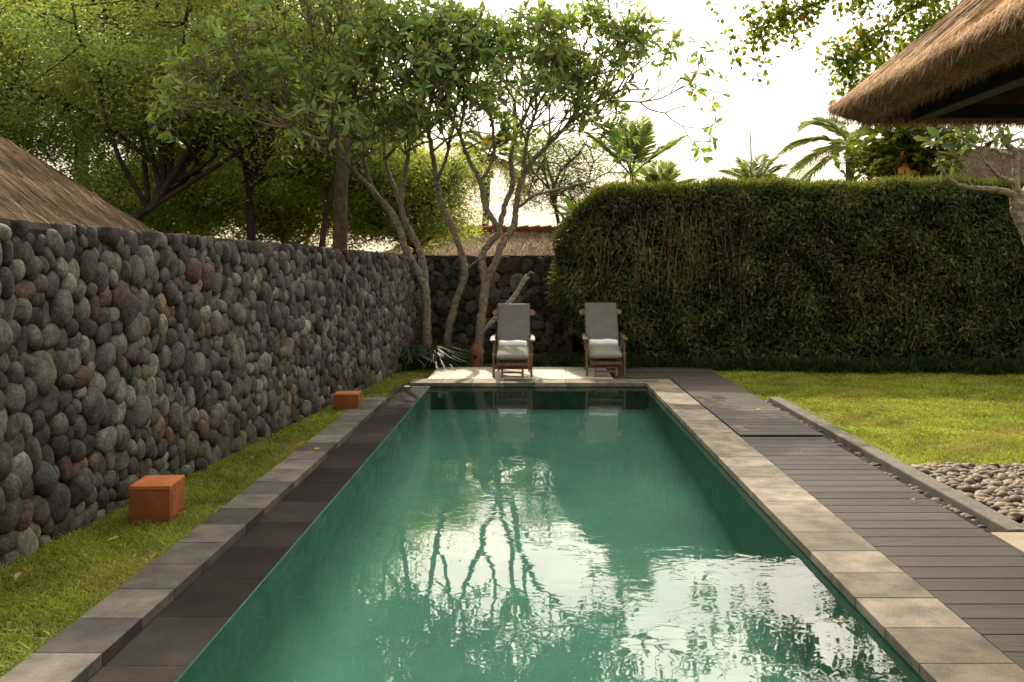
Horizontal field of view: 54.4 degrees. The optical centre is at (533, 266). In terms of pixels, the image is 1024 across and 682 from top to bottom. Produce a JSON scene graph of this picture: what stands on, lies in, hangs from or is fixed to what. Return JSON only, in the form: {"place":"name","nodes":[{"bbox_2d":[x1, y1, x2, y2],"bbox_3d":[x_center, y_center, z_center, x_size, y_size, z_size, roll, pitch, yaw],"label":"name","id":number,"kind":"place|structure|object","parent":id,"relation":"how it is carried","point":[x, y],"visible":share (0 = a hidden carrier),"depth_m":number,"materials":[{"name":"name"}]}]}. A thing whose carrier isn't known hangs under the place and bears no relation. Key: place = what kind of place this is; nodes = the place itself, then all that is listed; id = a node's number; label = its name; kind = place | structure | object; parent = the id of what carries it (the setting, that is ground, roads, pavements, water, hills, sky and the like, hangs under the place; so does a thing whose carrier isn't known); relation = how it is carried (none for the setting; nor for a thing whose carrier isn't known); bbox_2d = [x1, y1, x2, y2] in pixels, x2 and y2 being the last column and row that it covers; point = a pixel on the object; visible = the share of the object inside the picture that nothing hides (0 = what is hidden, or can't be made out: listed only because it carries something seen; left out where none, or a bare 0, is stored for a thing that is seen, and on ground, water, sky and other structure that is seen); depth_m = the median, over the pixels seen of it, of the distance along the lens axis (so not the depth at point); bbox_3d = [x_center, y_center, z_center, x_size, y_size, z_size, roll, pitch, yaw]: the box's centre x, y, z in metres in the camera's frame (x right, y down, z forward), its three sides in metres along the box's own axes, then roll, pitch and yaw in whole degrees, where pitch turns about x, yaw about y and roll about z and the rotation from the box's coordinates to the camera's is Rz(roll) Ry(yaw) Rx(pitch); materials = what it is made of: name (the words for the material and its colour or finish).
{"place":"outdoors","nodes":[
{"label":"outdoors","id":0,"kind":"place"},
{"bbox_2d":[0,134,153,230],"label":"thatched roof","id":1,"kind":"structure","parent":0,"point":[33,188],"depth_m":11.26,"materials":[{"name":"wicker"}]},
{"bbox_2d":[0,359,1023,679],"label":"ground","id":2,"kind":"structure","parent":0,"point":[344,441],"depth_m":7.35,"materials":[{"name":"green plant"}]},
{"bbox_2d":[14,572,22,579],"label":"fallen leaf","id":3,"kind":"object","parent":2,"relation":"on","point":[16,575],"visible":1,"depth_m":4.94,"materials":[{"name":"beige plant"}]},
{"bbox_2d":[0,0,131,177],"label":"leafy tree","id":4,"kind":"object","parent":2,"relation":"on","point":[6,51],"visible":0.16,"depth_m":20.65,"materials":[{"name":"green plant"}]},
{"bbox_2d":[129,475,184,524],"bbox_3d":[-2.384,1.478,6.320,0.254,0.245,0.332,0,0,-4],"label":"garden lamp","id":5,"kind":"object","parent":2,"relation":"on","point":[159,499],"visible":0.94,"depth_m":6.16,"materials":[{"name":"orange ceramic"}]},
{"bbox_2d":[59,147,290,236],"bbox_3d":[-9.231,-0.837,24.670,7.914,4.876,5.141,0,0,0],"label":"leafy tree","id":6,"kind":"object","parent":2,"relation":"on","point":[105,190],"visible":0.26,"depth_m":24.01,"materials":[{"name":"green plant"}]},
{"bbox_2d":[13,5,368,229],"bbox_3d":[-8.600,-2.523,26.098,10.974,8.247,7.444,0,0,0],"label":"leafy tree","id":7,"kind":"object","parent":2,"relation":"on","point":[98,154],"visible":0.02,"depth_m":25.35,"materials":[{"name":"green plant"}]},
{"bbox_2d":[0,0,394,220],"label":"leafy tree","id":8,"kind":"object","parent":2,"relation":"on","point":[112,64],"visible":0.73,"depth_m":18.73,"materials":[{"name":"green plant"}]},
{"bbox_2d":[0,0,415,180],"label":"leafy tree","id":9,"kind":"object","parent":2,"relation":"on","point":[106,16],"visible":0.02,"depth_m":26.86,"materials":[{"name":"green plant"}]},
{"bbox_2d":[0,218,421,568],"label":"stone wall","id":10,"kind":"structure","parent":2,"relation":"on","point":[128,358],"depth_m":7.02,"materials":[{"name":"grey stone"}]},
{"bbox_2d":[86,384,428,681],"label":"overflow channel","id":11,"kind":"object","parent":2,"relation":"on","point":[170,642],"visible":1,"depth_m":5.24,"materials":[{"name":"stone"}]},
{"bbox_2d":[66,0,460,240],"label":"leafy tree","id":12,"kind":"object","parent":2,"relation":"on","point":[249,190],"visible":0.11,"depth_m":20.25,"materials":[{"name":"green plant"}]},
{"bbox_2d":[99,130,474,248],"bbox_3d":[-5.986,-1.129,24.326,9.168,5.462,5.846,0,0,0],"label":"leafy tree","id":13,"kind":"object","parent":2,"relation":"on","point":[271,225],"visible":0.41,"depth_m":23.28,"materials":[{"name":"green plant"}]},
{"bbox_2d":[144,0,473,350],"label":"frangipani tree","id":14,"kind":"object","parent":2,"relation":"on","point":[326,89],"visible":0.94,"depth_m":14.82,"materials":[{"name":"green plant"}]},
{"bbox_2d":[274,0,350,248],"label":"leafy tree","id":15,"kind":"object","parent":2,"relation":"on","point":[340,207],"visible":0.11,"depth_m":18.91,"materials":[{"name":"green plant"}]},
{"bbox_2d":[220,62,459,246],"bbox_3d":[-4.151,-1.390,20.900,4.745,5.992,4.181,0,0,28],"label":"leafy tree","id":16,"kind":"object","parent":2,"relation":"on","point":[322,168],"visible":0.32,"depth_m":20.27,"materials":[{"name":"green plant"}]},
{"bbox_2d":[334,391,360,410],"bbox_3d":[-2.069,1.500,11.100,0.274,0.200,0.282,0,0,-4],"label":"garden lamp","id":17,"kind":"object","parent":2,"relation":"on","point":[343,400],"visible":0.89,"depth_m":10.96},
{"bbox_2d":[280,126,506,254],"bbox_3d":[-3.104,-0.843,22.551,5.163,4.889,4.390,0,0,0],"label":"leafy tree","id":18,"kind":"object","parent":2,"relation":"on","point":[424,215],"visible":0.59,"depth_m":21.85,"materials":[{"name":"green plant"}]},
{"bbox_2d":[397,345,457,373],"bbox_3d":[-1.837,1.490,15.360,1.988,0.583,1.865,0,0,-17],"label":"lily plant","id":19,"kind":"object","parent":2,"relation":"on","point":[406,355],"visible":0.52,"depth_m":15.10,"materials":[{"name":"green plant"}]},
{"bbox_2d":[337,0,522,354],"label":"frangipani tree","id":20,"kind":"object","parent":2,"relation":"on","point":[465,267],"visible":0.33,"depth_m":15.62,"materials":[{"name":"green plant"}]},
{"bbox_2d":[396,342,481,371],"bbox_3d":[-1.643,1.522,15.515,1.833,0.670,1.941,0,0,13],"label":"lily plant","id":21,"kind":"object","parent":2,"relation":"on","point":[435,362],"visible":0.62,"depth_m":15.30,"materials":[{"name":"green plant"}]},
{"bbox_2d":[411,334,467,366],"bbox_3d":[-1.934,1.400,16.362,2.198,0.616,2.378,0,0,0],"label":"lily plant","id":22,"kind":"object","parent":2,"relation":"on","point":[420,341],"visible":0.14,"depth_m":16.32,"materials":[{"name":"green plant"}]},
{"bbox_2d":[440,348,491,366],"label":"lily plant","id":23,"kind":"object","parent":2,"relation":"on","point":[461,362],"visible":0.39,"depth_m":15.75,"materials":[{"name":"green plant"}]},
{"bbox_2d":[385,225,556,255],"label":"thatched house","id":24,"kind":"structure","parent":2,"relation":"on","point":[524,240],"depth_m":24.79,"materials":[{"name":"wicker"}]},
{"bbox_2d":[470,343,480,366],"bbox_3d":[-0.926,1.413,15.898,0.180,0.375,0.184,0,0,0],"label":"garden lamp","id":25,"kind":"object","parent":2,"relation":"on","point":[474,348],"visible":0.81,"depth_m":15.83,"materials":[{"name":"orange ceramic"}]},
{"bbox_2d":[443,127,535,225],"bbox_3d":[-1.528,-1.390,31.989,3.606,6.006,4.218,0,0,0],"label":"coconut palm","id":26,"kind":"object","parent":2,"relation":"on","point":[499,135],"visible":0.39,"depth_m":31.68,"materials":[{"name":"green plant"}]},
{"bbox_2d":[464,345,539,365],"bbox_3d":[-0.633,1.496,16.254,1.530,0.398,1.426,0,0,0],"label":"lily plant","id":27,"kind":"object","parent":2,"relation":"on","point":[490,358],"visible":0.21,"depth_m":16.16,"materials":[{"name":"green plant"}]},
{"bbox_2d":[424,255,585,359],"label":"stone wall","id":28,"kind":"structure","parent":2,"relation":"on","point":[550,331],"depth_m":17.10,"materials":[{"name":"grey stone"}]},
{"bbox_2d":[0,378,1023,681],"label":"pool coping","id":29,"kind":"object","parent":2,"relation":"on","point":[926,634],"visible":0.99,"depth_m":5.17,"materials":[{"name":"grey stone"}]},
{"bbox_2d":[428,367,612,378],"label":"patio","id":30,"kind":"structure","parent":2,"relation":"on","point":[538,373],"depth_m":14.46,"materials":[{"name":"beige stone"}]},
{"bbox_2d":[490,303,534,377],"bbox_3d":[-0.292,1.060,14.447,0.644,1.011,1.239,0,0,0],"label":"deck lounger","id":31,"kind":"object","parent":30,"relation":"on","point":[513,321],"visible":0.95,"depth_m":14.62,"materials":[{"name":"grey fabric"}]},
{"bbox_2d":[499,340,526,346],"bbox_3d":[-0.297,1.114,14.420,0.410,0.106,0.177,0,0,0],"label":"rolled towel","id":32,"kind":"object","parent":31,"relation":"on","point":[513,343],"visible":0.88,"depth_m":14.34,"materials":[{"name":"fabric"}]},
{"bbox_2d":[579,303,627,376],"bbox_3d":[1.017,1.048,14.497,0.644,1.011,1.239,0,0,0],"label":"deck lounger","id":33,"kind":"object","parent":30,"relation":"on","point":[601,321],"visible":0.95,"depth_m":14.66,"materials":[{"name":"grey fabric"}]},
{"bbox_2d":[589,339,617,344],"bbox_3d":[1.020,1.101,14.470,0.410,0.106,0.177,0,0,-1],"label":"rolled towel","id":34,"kind":"object","parent":33,"relation":"on","point":[603,342],"visible":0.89,"depth_m":14.39,"materials":[{"name":"fabric"}]},
{"bbox_2d":[505,360,536,362],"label":"strap leaf plant","id":35,"kind":"object","parent":2,"relation":"on","point":[516,360],"visible":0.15,"depth_m":15.95,"materials":[{"name":"green plant"}]},
{"bbox_2d":[515,351,550,365],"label":"strap leaf plant","id":36,"kind":"object","parent":2,"relation":"on","point":[536,360],"visible":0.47,"depth_m":15.96,"materials":[{"name":"green plant"}]},
{"bbox_2d":[175,386,924,681],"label":"pool basin","id":37,"kind":"object","parent":2,"relation":"in","point":[555,534],"visible":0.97,"depth_m":6.89,"materials":[{"name":"green tile"}]},
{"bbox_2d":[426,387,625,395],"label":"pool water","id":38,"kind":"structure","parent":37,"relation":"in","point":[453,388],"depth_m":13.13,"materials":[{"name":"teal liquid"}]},
{"bbox_2d":[533,351,573,366],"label":"strap leaf plant","id":39,"kind":"object","parent":2,"relation":"on","point":[549,359],"visible":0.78,"depth_m":15.84,"materials":[{"name":"green plant"}]},
{"bbox_2d":[379,0,732,365],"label":"frangipani tree","id":40,"kind":"object","parent":2,"relation":"on","point":[561,54],"visible":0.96,"depth_m":15.18,"materials":[{"name":"green plant"}]},
{"bbox_2d":[470,121,646,228],"bbox_3d":[0.694,-1.068,25.242,4.953,5.338,4.686,0,0,0],"label":"leafy tree","id":41,"kind":"object","parent":2,"relation":"on","point":[543,165],"visible":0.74,"depth_m":24.64,"materials":[{"name":"green plant"}]},
{"bbox_2d":[546,350,582,366],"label":"strap leaf plant","id":42,"kind":"object","parent":2,"relation":"on","point":[570,361],"visible":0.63,"depth_m":15.89,"materials":[{"name":"green plant"}]},
{"bbox_2d":[562,355,600,367],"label":"strap leaf plant","id":43,"kind":"object","parent":2,"relation":"on","point":[582,359],"visible":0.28,"depth_m":15.39,"materials":[{"name":"green plant"}]},
{"bbox_2d":[579,350,651,369],"bbox_3d":[1.218,1.508,15.440,1.440,0.464,1.325,0,0,10],"label":"strap leaf plant","id":44,"kind":"object","parent":2,"relation":"on","point":[627,359],"visible":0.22,"depth_m":15.21,"materials":[{"name":"green plant"}]},
{"bbox_2d":[584,110,690,182],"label":"areca palm","id":45,"kind":"object","parent":2,"relation":"on","point":[644,132],"visible":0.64,"depth_m":17.89,"materials":[{"name":"green plant"}]},
{"bbox_2d":[603,351,674,370],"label":"strap leaf plant","id":46,"kind":"object","parent":2,"relation":"on","point":[628,363],"visible":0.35,"depth_m":15.28,"materials":[{"name":"green plant"}]},
{"bbox_2d":[628,353,675,368],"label":"strap leaf plant","id":47,"kind":"object","parent":2,"relation":"on","point":[645,363],"visible":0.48,"depth_m":15.29,"materials":[{"name":"green plant"}]},
{"bbox_2d":[637,354,674,366],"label":"strap leaf plant","id":48,"kind":"object","parent":2,"relation":"on","point":[658,358],"visible":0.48,"depth_m":15.29,"materials":[{"name":"green plant"}]},
{"bbox_2d":[627,159,696,183],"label":"areca palm","id":49,"kind":"object","parent":2,"relation":"on","point":[653,174],"visible":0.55,"depth_m":18.39,"materials":[{"name":"green plant"}]},
{"bbox_2d":[652,353,696,367],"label":"strap leaf plant","id":50,"kind":"object","parent":2,"relation":"on","point":[677,363],"visible":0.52,"depth_m":15.29,"materials":[{"name":"green plant"}]},
{"bbox_2d":[675,354,723,370],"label":"strap leaf plant","id":51,"kind":"object","parent":2,"relation":"on","point":[699,365],"visible":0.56,"depth_m":15.17,"materials":[{"name":"green plant"}]},
{"bbox_2d":[682,354,735,370],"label":"strap leaf plant","id":52,"kind":"object","parent":2,"relation":"on","point":[712,360],"visible":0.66,"depth_m":15.12,"materials":[{"name":"green plant"}]},
{"bbox_2d":[707,354,748,370],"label":"strap leaf plant","id":53,"kind":"object","parent":2,"relation":"on","point":[732,363],"visible":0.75,"depth_m":15.19,"materials":[{"name":"green plant"}]},
{"bbox_2d":[748,129,752,177],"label":"antenna mast","id":54,"kind":"object","parent":2,"relation":"on","point":[750,138],"visible":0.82,"depth_m":44.98,"materials":[{"name":"grey metal"}]},
{"bbox_2d":[728,356,775,371],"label":"strap leaf plant","id":55,"kind":"object","parent":2,"relation":"on","point":[749,365],"visible":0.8,"depth_m":15.12,"materials":[{"name":"green plant"}]},
{"bbox_2d":[716,153,801,181],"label":"areca palm","id":56,"kind":"object","parent":2,"relation":"on","point":[746,172],"visible":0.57,"depth_m":20.81,"materials":[{"name":"green plant"}]},
{"bbox_2d":[734,353,804,372],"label":"strap leaf plant","id":57,"kind":"object","parent":2,"relation":"on","point":[765,360],"visible":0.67,"depth_m":15.21,"materials":[{"name":"green plant"}]},
{"bbox_2d":[543,170,1023,371],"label":"bamboo hedge","id":58,"kind":"object","parent":2,"relation":"on","point":[900,266],"visible":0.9,"depth_m":15.39,"materials":[{"name":"plant"}]},
{"bbox_2d":[759,354,822,371],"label":"strap leaf plant","id":59,"kind":"object","parent":2,"relation":"on","point":[786,365],"visible":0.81,"depth_m":14.99,"materials":[{"name":"green plant"}]},
{"bbox_2d":[786,356,829,371],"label":"strap leaf plant","id":60,"kind":"object","parent":2,"relation":"on","point":[805,365],"visible":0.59,"depth_m":15.04,"materials":[{"name":"green plant"}]},
{"bbox_2d":[606,365,1023,669],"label":"pool deck","id":61,"kind":"structure","parent":2,"relation":"on","point":[970,574],"depth_m":6.22,"materials":[{"name":"grey wood"}]},
{"bbox_2d":[792,355,858,373],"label":"strap leaf plant","id":62,"kind":"object","parent":2,"relation":"on","point":[825,369],"visible":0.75,"depth_m":14.84,"materials":[{"name":"green plant"}]},
{"bbox_2d":[705,0,961,136],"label":"hanging tree","id":63,"kind":"object","parent":2,"relation":"on","point":[866,41],"visible":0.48,"depth_m":24.07,"materials":[{"name":"green plant"}]},
{"bbox_2d":[776,116,893,182],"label":"coconut palm","id":64,"kind":"object","parent":2,"relation":"on","point":[834,147],"visible":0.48,"depth_m":24.92,"materials":[{"name":"green plant"}]},
{"bbox_2d":[807,355,865,374],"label":"strap leaf plant","id":65,"kind":"object","parent":2,"relation":"on","point":[841,362],"visible":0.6,"depth_m":14.84,"materials":[{"name":"green plant"}]},
{"bbox_2d":[838,356,872,372],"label":"strap leaf plant","id":66,"kind":"object","parent":2,"relation":"on","point":[857,367],"visible":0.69,"depth_m":14.94,"materials":[{"name":"green plant"}]},
{"bbox_2d":[710,365,1023,468],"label":"grass","id":67,"kind":"structure","parent":2,"relation":"on","point":[935,411],"depth_m":11.21,"materials":[{"name":"green plant"}]},
{"bbox_2d":[847,353,903,373],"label":"strap leaf plant","id":68,"kind":"object","parent":2,"relation":"on","point":[873,363],"visible":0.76,"depth_m":14.82,"materials":[{"name":"green plant"}]},
{"bbox_2d":[884,356,907,372],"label":"strap leaf plant","id":69,"kind":"object","parent":2,"relation":"on","point":[894,368],"visible":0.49,"depth_m":15.07,"materials":[{"name":"green plant"}]},
{"bbox_2d":[769,397,1023,531],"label":"kerb","id":70,"kind":"structure","parent":2,"relation":"on","point":[989,517],"depth_m":7.45,"materials":[{"name":"grey concrete"}]},
{"bbox_2d":[874,352,943,374],"bbox_3d":[5.665,1.509,14.973,1.293,0.453,1.405,0,0,22],"label":"strap leaf plant","id":71,"kind":"object","parent":2,"relation":"on","point":[913,366],"visible":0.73,"depth_m":14.79,"materials":[{"name":"green plant"}]},
{"bbox_2d":[832,123,994,181],"bbox_3d":[7.101,-0.792,18.791,2.836,4.785,2.815,0,0,0],"label":"almond tree","id":72,"kind":"object","parent":2,"relation":"on","point":[906,153],"visible":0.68,"depth_m":18.46,"materials":[{"name":"green plant"}]},
{"bbox_2d":[895,353,979,375],"bbox_3d":[6.088,1.512,14.911,1.206,0.422,1.310,0,0,-13],"label":"strap leaf plant","id":73,"kind":"object","parent":2,"relation":"on","point":[930,363],"visible":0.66,"depth_m":14.85,"materials":[{"name":"green plant"}]},
{"bbox_2d":[923,354,977,374],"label":"strap leaf plant","id":74,"kind":"object","parent":2,"relation":"on","point":[953,365],"visible":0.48,"depth_m":14.80,"materials":[{"name":"green plant"}]},
{"bbox_2d":[913,124,1023,244],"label":"frangipani tree","id":75,"kind":"object","parent":2,"relation":"on","point":[1015,194],"visible":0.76,"depth_m":11.88,"materials":[{"name":"green plant"}]},
{"bbox_2d":[927,353,1015,375],"bbox_3d":[6.617,1.510,14.802,1.286,0.450,1.397,0,0,42],"label":"strap leaf plant","id":76,"kind":"object","parent":2,"relation":"on","point":[977,367],"visible":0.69,"depth_m":14.63,"materials":[{"name":"green plant"}]},
{"bbox_2d":[969,358,1013,374],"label":"strap leaf plant","id":77,"kind":"object","parent":2,"relation":"on","point":[997,371],"visible":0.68,"depth_m":14.69,"materials":[{"name":"green plant"}]},
{"bbox_2d":[991,532,1023,553],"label":"pavilion terrace","id":78,"kind":"structure","parent":2,"relation":"on","point":[1015,540],"depth_m":5.66,"materials":[{"name":"beige stone"}]},
{"bbox_2d":[823,0,1023,134],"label":"garden pavilion","id":79,"kind":"structure","parent":78,"relation":"on","point":[961,63],"depth_m":5.44,"materials":[{"name":"wicker"}]},
{"bbox_2d":[993,357,1023,374],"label":"strap leaf plant","id":80,"kind":"object","parent":2,"relation":"on","point":[1017,369],"visible":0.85,"depth_m":14.68,"materials":[{"name":"green plant"}]},
{"bbox_2d":[10,0,1023,386],"label":"sky","id":81,"kind":"structure","parent":0,"point":[794,94],"materials":[{"name":"white"}]},
{"bbox_2d":[547,198,574,214],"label":"banana plant","id":82,"kind":"object","parent":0,"point":[567,206],"visible":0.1,"depth_m":18.09,"materials":[{"name":"green plant"}]},
{"bbox_2d":[768,402,1022,532],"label":"gravel ground","id":83,"kind":"structure","parent":0,"point":[930,496],"depth_m":7.38,"materials":[{"name":"stone"}]},
{"bbox_2d":[765,400,990,534],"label":"pebbles","id":84,"kind":"object","parent":83,"relation":"on","point":[952,507],"visible":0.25,"depth_m":7.11,"materials":[{"name":"grey stone"}]},
{"bbox_2d":[910,462,1023,524],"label":"pebbles","id":85,"kind":"object","parent":83,"relation":"on","point":[1000,490],"visible":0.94,"depth_m":7.18,"materials":[{"name":"grey stone"}]},
{"bbox_2d":[935,149,1023,180],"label":"thatched house","id":86,"kind":"structure","parent":0,"point":[977,167],"depth_m":31.83,"materials":[{"name":"plant"}]}
]}

